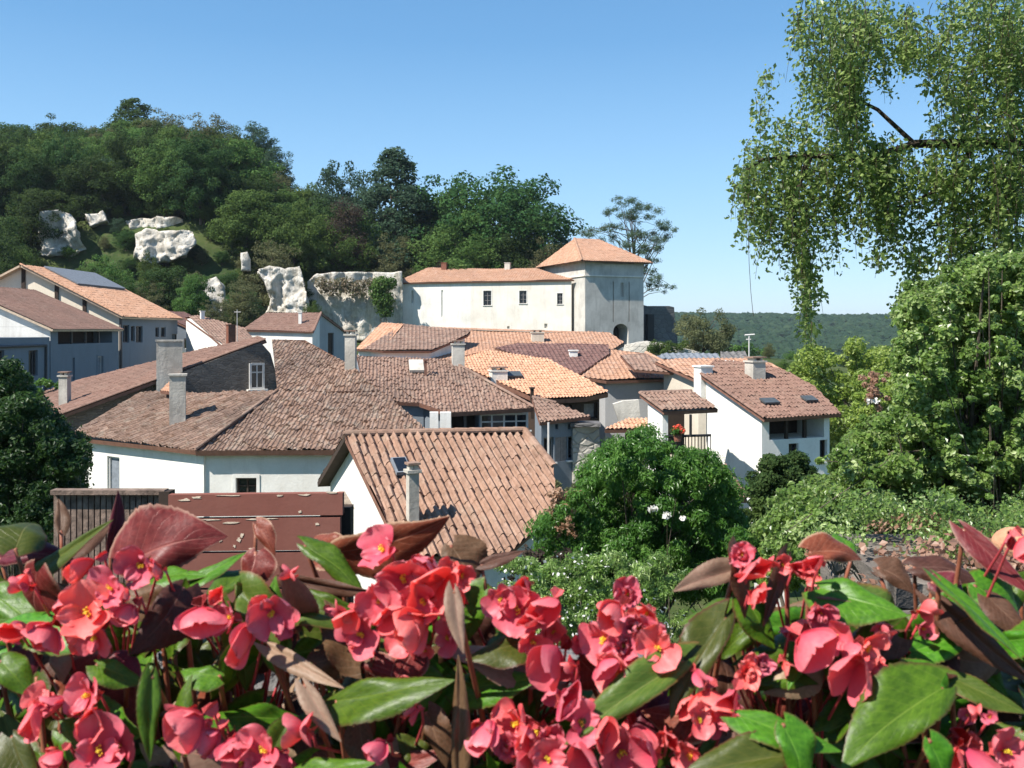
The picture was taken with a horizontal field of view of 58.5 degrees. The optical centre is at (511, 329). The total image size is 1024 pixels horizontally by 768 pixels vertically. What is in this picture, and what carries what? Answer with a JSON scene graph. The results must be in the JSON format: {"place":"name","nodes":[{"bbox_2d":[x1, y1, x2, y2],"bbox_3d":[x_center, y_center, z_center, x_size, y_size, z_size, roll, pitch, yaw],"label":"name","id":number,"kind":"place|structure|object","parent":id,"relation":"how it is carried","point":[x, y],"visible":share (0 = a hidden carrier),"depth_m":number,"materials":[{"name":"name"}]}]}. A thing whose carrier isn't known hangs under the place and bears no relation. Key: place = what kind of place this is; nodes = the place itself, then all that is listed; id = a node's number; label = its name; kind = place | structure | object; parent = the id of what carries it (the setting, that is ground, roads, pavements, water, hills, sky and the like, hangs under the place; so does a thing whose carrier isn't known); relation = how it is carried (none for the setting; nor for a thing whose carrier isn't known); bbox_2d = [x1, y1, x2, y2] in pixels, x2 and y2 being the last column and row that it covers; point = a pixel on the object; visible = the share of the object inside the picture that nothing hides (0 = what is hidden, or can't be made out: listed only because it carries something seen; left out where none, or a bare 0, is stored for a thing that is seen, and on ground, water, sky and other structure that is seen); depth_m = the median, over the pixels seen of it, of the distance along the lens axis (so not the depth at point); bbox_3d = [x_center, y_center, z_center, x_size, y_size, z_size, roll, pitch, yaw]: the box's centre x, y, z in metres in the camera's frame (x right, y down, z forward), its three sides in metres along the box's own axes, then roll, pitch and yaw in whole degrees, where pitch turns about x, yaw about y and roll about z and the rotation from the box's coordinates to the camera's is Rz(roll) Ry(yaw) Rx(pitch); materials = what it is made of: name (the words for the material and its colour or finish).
{"place":"outdoors","nodes":[
{"label":"outdoors","id":0,"kind":"place"},
{"bbox_2d":[0,179,851,643],"bbox_3d":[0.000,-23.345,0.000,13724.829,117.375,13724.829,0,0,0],"label":"ground","id":1,"kind":"structure","parent":0,"point":[90,241],"depth_m":131.34,"materials":[{"name":"green plant"}]},
{"bbox_2d":[0,215,30,269],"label":"bush","id":2,"kind":"object","parent":1,"relation":"on","point":[14,227],"visible":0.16,"depth_m":119.29,"materials":[{"name":"green plant"}]},
{"bbox_2d":[0,234,42,273],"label":"bush","id":3,"kind":"object","parent":1,"relation":"on","point":[5,259],"visible":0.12,"depth_m":110.81,"materials":[{"name":"green plant"}]},
{"bbox_2d":[0,337,49,391],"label":"terrace block","id":4,"kind":"structure","parent":1,"relation":"on","point":[33,353],"depth_m":55.41,"materials":[{"name":"white paint"}]},
{"bbox_2d":[0,139,57,217],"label":"hill tree","id":5,"kind":"object","parent":1,"relation":"on","point":[24,171],"visible":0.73,"depth_m":134.34,"materials":[{"name":"green plant"}]},
{"bbox_2d":[0,128,82,190],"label":"hill tree","id":6,"kind":"object","parent":1,"relation":"on","point":[39,148],"visible":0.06,"depth_m":142.54,"materials":[{"name":"green plant"}]},
{"bbox_2d":[5,188,78,250],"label":"hill tree","id":7,"kind":"object","parent":1,"relation":"on","point":[30,221],"visible":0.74,"depth_m":129.38,"materials":[{"name":"green plant"}]},
{"bbox_2d":[0,355,95,578],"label":"dark leafy bush","id":8,"kind":"object","parent":1,"relation":"on","point":[59,455],"visible":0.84,"depth_m":15.70,"materials":[{"name":"green plant"}]},
{"bbox_2d":[37,210,85,256],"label":"chalk outcrop","id":9,"kind":"object","parent":1,"relation":"on","point":[50,246],"visible":0.83,"depth_m":129.73,"materials":[{"name":"white stone"}]},
{"bbox_2d":[0,287,123,388],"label":"brown roofed house","id":10,"kind":"structure","parent":1,"relation":"on","point":[83,344],"depth_m":61.61,"materials":[{"name":"paint"}]},
{"bbox_2d":[38,126,91,217],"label":"hill tree","id":11,"kind":"object","parent":1,"relation":"on","point":[65,155],"visible":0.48,"depth_m":138.21,"materials":[{"name":"green plant"}]},
{"bbox_2d":[51,152,126,220],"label":"hill tree","id":12,"kind":"object","parent":1,"relation":"on","point":[82,179],"visible":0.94,"depth_m":135.82,"materials":[{"name":"green plant"}]},
{"bbox_2d":[0,263,182,368],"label":"timber framed house","id":13,"kind":"structure","parent":1,"relation":"on","point":[144,324],"depth_m":71.52,"materials":[{"name":"orange tile"}]},
{"bbox_2d":[79,253,139,287],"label":"bush","id":14,"kind":"object","parent":1,"relation":"on","point":[112,270],"visible":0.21,"depth_m":117.13,"materials":[{"name":"green plant"}]},
{"bbox_2d":[50,488,174,584],"bbox_3d":[-2.617,3.625,5.990,0.782,5.151,0.100,0,0,0],"label":"weathered paling","id":15,"kind":"object","parent":1,"relation":"on","point":[88,509],"visible":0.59,"depth_m":6.00,"materials":[{"name":"brown wood"}]},
{"bbox_2d":[82,97,163,136],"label":"pine tree","id":16,"kind":"object","parent":1,"relation":"on","point":[125,111],"visible":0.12,"depth_m":179.92,"materials":[{"name":"green plant"}]},
{"bbox_2d":[100,125,172,215],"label":"hill tree","id":17,"kind":"object","parent":1,"relation":"on","point":[115,148],"visible":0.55,"depth_m":138.55,"materials":[{"name":"green plant"}]},
{"bbox_2d":[126,216,182,229],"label":"chalk outcrop","id":18,"kind":"object","parent":1,"relation":"on","point":[157,222],"visible":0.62,"depth_m":135.90,"materials":[{"name":"white stone"}]},
{"bbox_2d":[44,336,276,429],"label":"stone gabled house","id":19,"kind":"structure","parent":1,"relation":"on","point":[245,365],"depth_m":41.13,"materials":[{"name":"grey tile"}]},
{"bbox_2d":[246,363,267,390],"bbox_3d":[-11.631,2.205,41.751,0.913,1.320,0.280,0,0,-32],"label":"window","id":20,"kind":"structure","parent":19,"relation":"in","point":[256,370],"depth_m":41.79,"materials":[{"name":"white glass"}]},
{"bbox_2d":[115,137,205,216],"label":"hill tree","id":21,"kind":"object","parent":1,"relation":"on","point":[147,179],"visible":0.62,"depth_m":135.68,"materials":[{"name":"green plant"}]},
{"bbox_2d":[129,266,195,311],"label":"bush","id":22,"kind":"object","parent":1,"relation":"on","point":[168,283],"visible":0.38,"depth_m":110.53,"materials":[{"name":"green plant"}]},
{"bbox_2d":[133,228,196,263],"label":"chalk outcrop","id":23,"kind":"object","parent":1,"relation":"on","point":[167,246],"visible":0.86,"depth_m":127.67,"materials":[{"name":"white stone"}]},
{"bbox_2d":[171,273,215,315],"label":"bush","id":24,"kind":"object","parent":1,"relation":"on","point":[188,303],"visible":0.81,"depth_m":106.96,"materials":[{"name":"green plant"}]},
{"bbox_2d":[156,130,240,224],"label":"hill tree","id":25,"kind":"object","parent":1,"relation":"on","point":[211,172],"visible":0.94,"depth_m":134.85,"materials":[{"name":"green plant"}]},
{"bbox_2d":[181,112,235,141],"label":"hill tree","id":26,"kind":"object","parent":1,"relation":"on","point":[201,124],"visible":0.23,"depth_m":171.68,"materials":[{"name":"green plant"}]},
{"bbox_2d":[185,311,251,351],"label":"red gabled cottage","id":27,"kind":"structure","parent":1,"relation":"on","point":[202,331],"depth_m":77.49,"materials":[{"name":"paint"}]},
{"bbox_2d":[216,279,266,327],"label":"bush","id":28,"kind":"object","parent":1,"relation":"on","point":[243,301],"visible":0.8,"depth_m":107.11,"materials":[{"name":"green plant"}]},
{"bbox_2d":[205,189,283,255],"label":"hill tree","id":29,"kind":"object","parent":1,"relation":"on","point":[240,229],"visible":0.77,"depth_m":131.03,"materials":[{"name":"green plant"}]},
{"bbox_2d":[209,169,281,223],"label":"hill tree","id":30,"kind":"object","parent":1,"relation":"on","point":[239,184],"visible":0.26,"depth_m":139.57,"materials":[{"name":"green plant"}]},
{"bbox_2d":[75,330,423,550],"bbox_3d":[-10.779,4.519,35.106,10.853,8.963,12.536,0,0,-30],"label":"farmhouse","id":31,"kind":"object","parent":1,"relation":"on","point":[287,434],"visible":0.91,"depth_m":33.59,"materials":[{"name":"brown tile"}]},
{"bbox_2d":[232,475,259,492],"bbox_3d":[-9.131,5.381,31.471,0.935,0.767,0.321,0,0,0],"label":"window","id":32,"kind":"structure","parent":31,"relation":"in","point":[245,483],"depth_m":31.55,"materials":[{"name":"white wood"}]},
{"bbox_2d":[229,120,279,170],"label":"hill tree","id":33,"kind":"object","parent":1,"relation":"on","point":[254,130],"visible":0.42,"depth_m":168.43,"materials":[{"name":"green plant"}]},
{"bbox_2d":[220,138,289,209],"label":"hill tree","id":34,"kind":"object","parent":1,"relation":"on","point":[245,154],"visible":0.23,"depth_m":146.00,"materials":[{"name":"green plant"}]},
{"bbox_2d":[168,491,354,607],"bbox_3d":[-1.389,3.544,5.149,0.989,5.312,0.303,0,0,0],"label":"maroon board fence","id":35,"kind":"object","parent":1,"relation":"on","point":[281,511],"visible":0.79,"depth_m":5.00,"materials":[{"name":"paint"}]},
{"bbox_2d":[234,239,306,309],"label":"hill tree","id":36,"kind":"object","parent":1,"relation":"on","point":[275,254],"visible":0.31,"depth_m":124.94,"materials":[{"name":"green plant"}]},
{"bbox_2d":[259,145,294,186],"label":"hill tree","id":37,"kind":"object","parent":1,"relation":"on","point":[271,153],"visible":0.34,"depth_m":165.25,"materials":[{"name":"green plant"}]},
{"bbox_2d":[257,266,308,312],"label":"chalk outcrop","id":38,"kind":"object","parent":1,"relation":"on","point":[286,286],"visible":0.72,"depth_m":119.48,"materials":[{"name":"white stone"}]},
{"bbox_2d":[250,198,340,281],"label":"hill tree","id":39,"kind":"object","parent":1,"relation":"on","point":[293,229],"visible":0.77,"depth_m":131.78,"materials":[{"name":"green plant"}]},
{"bbox_2d":[245,311,345,366],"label":"garden house","id":40,"kind":"structure","parent":1,"relation":"on","point":[322,331],"depth_m":83.04,"materials":[{"name":"white paint"}]},
{"bbox_2d":[295,225,379,275],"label":"hill tree","id":41,"kind":"object","parent":1,"relation":"on","point":[333,253],"visible":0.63,"depth_m":134.68,"materials":[{"name":"green plant"}]},
{"bbox_2d":[309,159,370,215],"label":"hill tree","id":42,"kind":"object","parent":1,"relation":"on","point":[339,182],"visible":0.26,"depth_m":148.75,"materials":[{"name":"green plant"}]},
{"bbox_2d":[322,196,378,272],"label":"hill tree","id":43,"kind":"object","parent":1,"relation":"on","point":[354,214],"visible":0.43,"depth_m":137.00,"materials":[{"name":"green plant"}]},
{"bbox_2d":[307,271,402,340],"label":"chalk cliff","id":44,"kind":"structure","parent":1,"relation":"on","point":[344,311],"depth_m":122.80,"materials":[{"name":"white stone"}]},
{"bbox_2d":[311,275,378,297],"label":"climbing vine","id":45,"kind":"object","parent":44,"relation":"attached to","point":[345,284],"visible":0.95,"depth_m":120.90,"materials":[{"name":"brown plant"}]},
{"bbox_2d":[367,275,396,322],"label":"climbing vine","id":46,"kind":"object","parent":44,"relation":"attached to","point":[379,293],"visible":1,"depth_m":120.01,"materials":[{"name":"green plant"}]},
{"bbox_2d":[342,208,397,271],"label":"hill tree","id":47,"kind":"object","parent":1,"relation":"on","point":[366,235],"visible":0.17,"depth_m":141.25,"materials":[{"name":"green plant"}]},
{"bbox_2d":[341,146,438,277],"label":"pine tree","id":48,"kind":"object","parent":1,"relation":"on","point":[390,166],"visible":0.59,"depth_m":142.68,"materials":[{"name":"green plant"}]},
{"bbox_2d":[366,233,423,278],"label":"hill tree","id":49,"kind":"object","parent":1,"relation":"on","point":[389,267],"visible":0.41,"depth_m":136.63,"materials":[{"name":"green plant"}]},
{"bbox_2d":[357,322,470,358],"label":"end house","id":50,"kind":"structure","parent":1,"relation":"on","point":[388,339],"depth_m":61.48,"materials":[{"name":"orange tile"}]},
{"bbox_2d":[383,217,446,272],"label":"hill tree","id":51,"kind":"object","parent":1,"relation":"on","point":[415,226],"visible":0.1,"depth_m":141.07,"materials":[{"name":"green plant"}]},
{"bbox_2d":[317,426,556,597],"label":"tiled outbuilding","id":52,"kind":"structure","parent":1,"relation":"on","point":[491,487],"depth_m":22.60,"materials":[{"name":"tile"}]},
{"bbox_2d":[357,340,533,430],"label":"gallery house","id":53,"kind":"structure","parent":1,"relation":"on","point":[420,389],"depth_m":41.95,"materials":[{"name":"brown tile"}]},
{"bbox_2d":[405,224,509,273],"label":"hill tree","id":54,"kind":"object","parent":1,"relation":"on","point":[455,258],"visible":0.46,"depth_m":134.58,"materials":[{"name":"green plant"}]},
{"bbox_2d":[442,210,494,266],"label":"hill tree","id":55,"kind":"object","parent":1,"relation":"on","point":[468,223],"visible":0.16,"depth_m":139.47,"materials":[{"name":"green plant"}]},
{"bbox_2d":[402,262,573,332],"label":"castle wing","id":56,"kind":"structure","parent":1,"relation":"on","point":[507,296],"depth_m":122.58,"materials":[{"name":"white paint"}]},
{"bbox_2d":[398,164,587,264],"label":"hill tree","id":57,"kind":"object","parent":1,"relation":"on","point":[506,208],"visible":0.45,"depth_m":141.96,"materials":[{"name":"green plant"}]},
{"bbox_2d":[465,233,534,268],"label":"hill tree","id":58,"kind":"object","parent":1,"relation":"on","point":[506,243],"visible":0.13,"depth_m":135.91,"materials":[{"name":"green plant"}]},
{"bbox_2d":[501,225,546,267],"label":"hill tree","id":59,"kind":"object","parent":1,"relation":"on","point":[523,248],"visible":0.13,"depth_m":140.03,"materials":[{"name":"green plant"}]},
{"bbox_2d":[432,327,623,358],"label":"terrace house","id":60,"kind":"structure","parent":1,"relation":"on","point":[478,339],"depth_m":65.64,"materials":[{"name":"orange tile"}]},
{"bbox_2d":[451,349,607,435],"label":"timber walled house","id":61,"kind":"structure","parent":1,"relation":"on","point":[526,377],"depth_m":46.46,"materials":[{"name":"orange tile"}]},
{"bbox_2d":[497,543,571,584],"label":"dead stalks","id":62,"kind":"object","parent":1,"relation":"on","point":[534,554],"visible":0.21,"depth_m":12.41,"materials":[{"name":"brown plant"}]},
{"bbox_2d":[495,343,608,374],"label":"patched house","id":63,"kind":"structure","parent":1,"relation":"on","point":[589,355],"depth_m":54.38,"materials":[{"name":"tile"}]},
{"bbox_2d":[531,395,590,538],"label":"grey town house","id":64,"kind":"structure","parent":1,"relation":"on","point":[553,428],"depth_m":36.84,"materials":[{"name":"brown tile"}]},
{"bbox_2d":[547,486,583,644],"bbox_3d":[0.822,4.995,14.012,0.577,5.222,0.512,0,0,0],"label":"dry plume","id":65,"kind":"object","parent":1,"relation":"on","point":[558,492],"visible":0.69,"depth_m":13.91,"materials":[{"name":"brown plant"}]},
{"bbox_2d":[570,421,600,485],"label":"garden pillar","id":66,"kind":"structure","parent":1,"relation":"on","point":[585,438],"depth_m":36.97,"materials":[{"name":"stone"}]},
{"bbox_2d":[493,549,689,645],"bbox_3d":[1.028,4.565,11.502,2.905,4.134,3.057,0,0,0],"label":"weedy thicket","id":67,"kind":"object","parent":1,"relation":"on","point":[593,567],"visible":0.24,"depth_m":10.88,"materials":[{"name":"green plant"}]},
{"bbox_2d":[535,237,652,350],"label":"castle tower","id":68,"kind":"structure","parent":1,"relation":"on","point":[607,289],"depth_m":119.18,"materials":[{"name":"white paint"}]},
{"bbox_2d":[568,348,673,467],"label":"white chimney house","id":69,"kind":"structure","parent":1,"relation":"on","point":[619,375],"depth_m":50.57,"materials":[{"name":"red tile"}]},
{"bbox_2d":[604,417,646,510],"bbox_3d":[4.487,6.235,35.552,1.990,5.530,1.075,0,0,-5],"label":"lean to","id":70,"kind":"object","parent":1,"relation":"on","point":[624,426],"visible":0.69,"depth_m":35.37,"materials":[{"name":"orange tile"}]},
{"bbox_2d":[612,399,639,421],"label":"yard wall","id":71,"kind":"structure","parent":1,"relation":"on","point":[624,409],"depth_m":39.00,"materials":[{"name":"white paint"}]},
{"bbox_2d":[574,195,678,296],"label":"cedar tree","id":72,"kind":"object","parent":1,"relation":"on","point":[644,248],"visible":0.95,"depth_m":137.41,"materials":[{"name":"green plant"}]},
{"bbox_2d":[523,421,762,637],"bbox_3d":[2.421,4.733,15.020,4.515,6.538,3.711,0,0,0],"label":"laurel bush","id":73,"kind":"object","parent":1,"relation":"on","point":[608,474],"visible":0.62,"depth_m":13.85,"materials":[{"name":"green plant"}]},
{"bbox_2d":[644,305,677,343],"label":"ruined rampart","id":74,"kind":"object","parent":1,"relation":"on","point":[659,321],"visible":0.6,"depth_m":125.18,"materials":[{"name":"stone"}]},
{"bbox_2d":[647,339,689,354],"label":"shrub","id":75,"kind":"object","parent":1,"relation":"on","point":[655,348],"visible":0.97,"depth_m":94.68,"materials":[{"name":"green plant"}]},
{"bbox_2d":[638,389,717,498],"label":"balcony","id":76,"kind":"structure","parent":1,"relation":"on","point":[667,410],"depth_m":33.78,"materials":[{"name":"brown tile"}]},
{"bbox_2d":[657,351,746,359],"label":"roof","id":77,"kind":"structure","parent":1,"relation":"on","point":[726,354],"depth_m":74.46,"materials":[{"name":"tile"}]},
{"bbox_2d":[671,307,737,354],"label":"olive tree","id":78,"kind":"object","parent":1,"relation":"on","point":[715,342],"visible":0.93,"depth_m":98.78,"materials":[{"name":"green plant"}]},
{"bbox_2d":[655,357,786,455],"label":"orange house","id":79,"kind":"structure","parent":1,"relation":"on","point":[682,370],"depth_m":47.91,"materials":[{"name":"red tile"}]},
{"bbox_2d":[682,495,770,611],"bbox_3d":[3.738,5.828,17.009,2.263,5.633,1.886,0,0,0],"label":"garden shrub","id":80,"kind":"object","parent":1,"relation":"on","point":[755,511],"visible":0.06,"depth_m":16.54,"materials":[{"name":"green plant"}]},
{"bbox_2d":[692,356,840,522],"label":"white gabled house","id":81,"kind":"structure","parent":1,"relation":"on","point":[761,405],"depth_m":36.07,"materials":[{"name":"white paint"}]},
{"bbox_2d":[744,448,819,606],"bbox_3d":[6.548,5.871,22.013,2.294,6.078,2.249,0,0,0],"label":"dark bush","id":82,"kind":"object","parent":1,"relation":"on","point":[780,471],"visible":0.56,"depth_m":21.32,"materials":[{"name":"green plant"}]},
{"bbox_2d":[674,311,898,366],"bbox_3d":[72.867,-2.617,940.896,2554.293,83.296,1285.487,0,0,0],"label":"forest","id":83,"kind":"object","parent":1,"relation":"on","point":[873,330],"visible":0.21,"depth_m":934.23,"materials":[{"name":"green plant"}]},
{"bbox_2d":[786,336,894,459],"bbox_3d":[16.554,4.388,42.024,8.611,8.239,5.489,0,0,0],"label":"lime tree","id":84,"kind":"object","parent":1,"relation":"on","point":[817,361],"visible":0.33,"depth_m":40.76,"materials":[{"name":"green plant"}]},
{"bbox_2d":[724,0,1023,374],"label":"hanging branch tree","id":85,"kind":"object","parent":1,"relation":"on","point":[1002,199],"visible":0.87,"depth_m":10.51,"materials":[{"name":"green plant"}]},
{"bbox_2d":[857,371,890,434],"bbox_3d":[7.114,4.835,17.837,0.629,8.100,1.465,0,0,39],"label":"brown shrub","id":86,"kind":"object","parent":1,"relation":"on","point":[871,388],"visible":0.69,"depth_m":17.55,"materials":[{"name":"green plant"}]},
{"bbox_2d":[841,368,917,458],"bbox_3d":[7.911,4.829,19.000,2.155,8.156,3.206,0,0,16],"label":"garden shrub","id":87,"kind":"object","parent":1,"relation":"on","point":[863,407],"visible":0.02,"depth_m":18.26,"materials":[{"name":"green plant"}]},
{"bbox_2d":[747,248,1023,573],"bbox_3d":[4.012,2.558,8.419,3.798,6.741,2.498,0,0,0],"label":"shrub","id":88,"kind":"object","parent":1,"relation":"on","point":[970,374],"visible":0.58,"depth_m":7.53,"materials":[{"name":"green plant"}]},
{"bbox_2d":[820,534,1023,613],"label":"rough wall","id":89,"kind":"structure","parent":1,"relation":"on","point":[903,600],"depth_m":3.20,"materials":[{"name":"stone"}]},
{"bbox_2d":[786,480,1023,569],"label":"creeping weeds","id":90,"kind":"object","parent":89,"relation":"on","point":[944,510],"visible":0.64,"depth_m":3.34,"materials":[{"name":"green plant"}]},
{"bbox_2d":[804,511,1023,584],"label":"dry leaf litter","id":91,"kind":"object","parent":89,"relation":"on","point":[939,547],"visible":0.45,"depth_m":3.02,"materials":[{"name":"brown plant"}]},
{"bbox_2d":[0,0,1023,314],"label":"sky","id":92,"kind":"structure","parent":0,"point":[649,101],"materials":[{"name":"blue"}]},
{"bbox_3d":[0.000,3.400,0.810,6.600,5.550,0.840,0,0,0],"label":"terrace wall","id":93,"kind":"object","parent":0,"visible":0},
{"bbox_2d":[0,646,1021,740],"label":"flower trough","id":94,"kind":"object","parent":93,"relation":"on","point":[273,682],"depth_m":1.07,"materials":[{"name":"stone"}]},
{"bbox_2d":[0,491,188,767],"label":"begonia plant","id":95,"kind":"object","parent":94,"relation":"in","point":[70,671],"visible":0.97,"depth_m":0.67,"materials":[{"name":"pink plant"}]},
{"bbox_2d":[108,503,299,767],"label":"begonia plant","id":96,"kind":"object","parent":94,"relation":"in","point":[222,712],"visible":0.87,"depth_m":0.69,"materials":[{"name":"pink plant"}]},
{"bbox_2d":[254,516,458,767],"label":"begonia plant","id":97,"kind":"object","parent":94,"relation":"in","point":[363,659],"visible":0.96,"depth_m":0.68,"materials":[{"name":"pink plant"}]},
{"bbox_2d":[430,534,601,767],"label":"begonia plant","id":98,"kind":"object","parent":94,"relation":"in","point":[502,660],"visible":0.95,"depth_m":0.67,"materials":[{"name":"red plant"}]},
{"bbox_2d":[564,557,786,767],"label":"begonia plant","id":99,"kind":"object","parent":94,"relation":"in","point":[672,703],"visible":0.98,"depth_m":0.64,"materials":[{"name":"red plant"}]},
{"bbox_2d":[720,532,912,767],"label":"begonia plant","id":100,"kind":"object","parent":94,"relation":"in","point":[811,664],"visible":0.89,"depth_m":0.68,"materials":[{"name":"red plant"}]},
{"bbox_2d":[841,519,1023,767],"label":"begonia plant","id":101,"kind":"object","parent":94,"relation":"in","point":[934,700],"visible":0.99,"depth_m":0.68,"materials":[{"name":"green plant"}]},
{"bbox_2d":[997,605,1023,715],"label":"begonia plant","id":102,"kind":"object","parent":94,"relation":"in","point":[1017,698],"visible":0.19,"depth_m":0.76,"materials":[{"name":"green plant"}]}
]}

